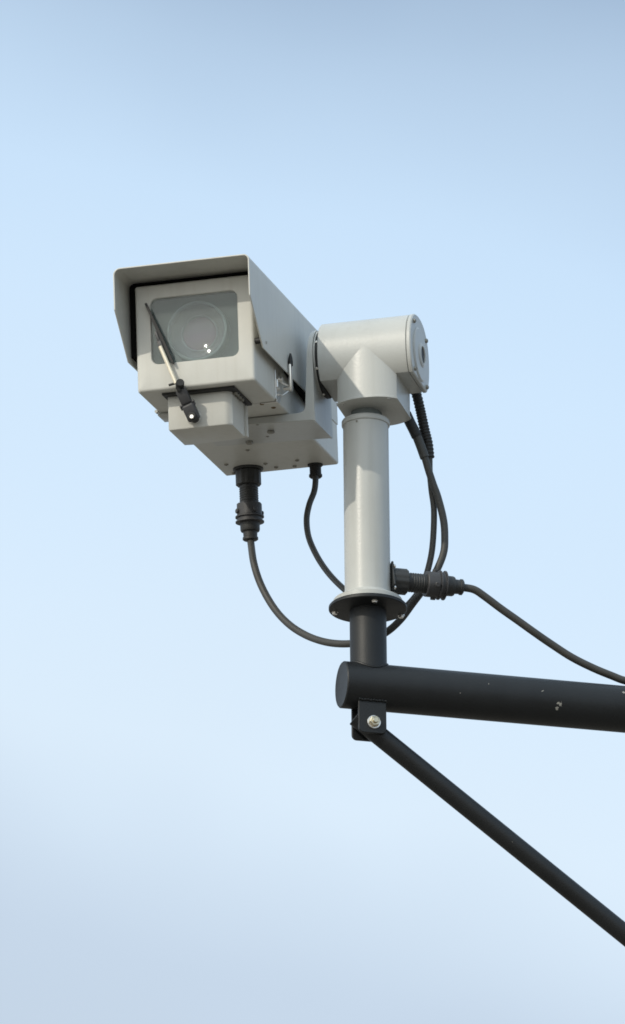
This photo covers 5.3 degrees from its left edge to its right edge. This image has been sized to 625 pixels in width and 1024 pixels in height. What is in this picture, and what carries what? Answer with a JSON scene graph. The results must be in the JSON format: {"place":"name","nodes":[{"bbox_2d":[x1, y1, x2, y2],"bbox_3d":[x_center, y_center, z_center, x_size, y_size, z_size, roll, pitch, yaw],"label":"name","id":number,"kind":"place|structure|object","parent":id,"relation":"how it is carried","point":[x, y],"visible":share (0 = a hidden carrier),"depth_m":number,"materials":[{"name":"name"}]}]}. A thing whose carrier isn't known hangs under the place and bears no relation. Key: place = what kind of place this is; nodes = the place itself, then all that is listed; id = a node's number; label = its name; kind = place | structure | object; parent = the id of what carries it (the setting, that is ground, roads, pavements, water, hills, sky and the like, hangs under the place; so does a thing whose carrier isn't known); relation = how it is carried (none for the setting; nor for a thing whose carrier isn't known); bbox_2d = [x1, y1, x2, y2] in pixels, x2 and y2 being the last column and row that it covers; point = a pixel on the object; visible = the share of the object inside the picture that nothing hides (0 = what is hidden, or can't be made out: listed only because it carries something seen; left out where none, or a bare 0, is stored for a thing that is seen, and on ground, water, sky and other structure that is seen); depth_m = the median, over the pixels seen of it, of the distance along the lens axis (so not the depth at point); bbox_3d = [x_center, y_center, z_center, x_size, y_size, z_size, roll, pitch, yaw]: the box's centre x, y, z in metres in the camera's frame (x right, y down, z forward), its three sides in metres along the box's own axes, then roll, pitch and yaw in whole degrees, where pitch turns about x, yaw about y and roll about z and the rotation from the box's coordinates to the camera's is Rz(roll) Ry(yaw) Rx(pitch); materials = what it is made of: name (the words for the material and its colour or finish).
{"place":"outdoors","nodes":[
{"label":"outdoors","id":0,"kind":"place"},
{"bbox_2d":[0,0,624,1023],"label":"sky","id":1,"kind":"structure","parent":0,"point":[195,828],"materials":[{"name":"blue"}]},
{"bbox_2d":[329,593,624,946],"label":"support bracket","id":2,"kind":"object","parent":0,"point":[372,686],"visible":1,"depth_m":13.60,"materials":[{"name":"black metal"}]},
{"bbox_2d":[334,407,401,599],"bbox_3d":[0.111,-0.008,13.742,0.141,0.428,0.141,0,-21,0],"label":"camera pole","id":3,"kind":"object","parent":2,"relation":"on","point":[366,500],"visible":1,"depth_m":13.71,"materials":[{"name":"metal"}]},
{"bbox_2d":[313,314,428,425],"bbox_3d":[0.123,-0.295,13.854,0.220,0.206,0.166,-6,-22,14],"label":"pan tilt head","id":4,"kind":"object","parent":3,"relation":"attached to","point":[381,365],"visible":1,"depth_m":13.79},
{"bbox_2d":[113,254,337,475],"bbox_3d":[-0.146,-0.263,13.882,0.326,0.318,0.765,-6,-16,14],"label":"surveillance camera","id":5,"kind":"object","parent":4,"relation":"attached to","point":[219,353],"visible":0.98,"depth_m":13.66,"materials":[{"name":"paint"}]},
{"bbox_2d":[135,275,274,412],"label":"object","id":6,"kind":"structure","parent":5,"relation":"in","point":[251,370],"depth_m":13.62,"materials":[{"name":"paint"}]},
{"bbox_2d":[233,411,447,647],"bbox_3d":[0.044,0.078,13.964,0.547,0.500,0.092,-17,-27,37],"label":"power cable","id":7,"kind":"object","parent":5,"relation":"hanging from","point":[249,516],"visible":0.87,"depth_m":14.02,"materials":[{"name":"plastic"}]},
{"bbox_2d":[304,393,436,603],"bbox_3d":[0.105,0.012,13.977,0.082,0.507,0.394,17,-27,-37],"label":"signal cable","id":8,"kind":"object","parent":5,"relation":"hanging from","point":[315,475],"visible":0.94,"depth_m":13.91,"materials":[{"name":"black rubber"}]},
{"bbox_2d":[390,561,624,684],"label":"supply cable","id":9,"kind":"object","parent":3,"relation":"attached to","point":[434,584],"visible":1,"depth_m":13.72,"materials":[{"name":"plastic"}]}
]}

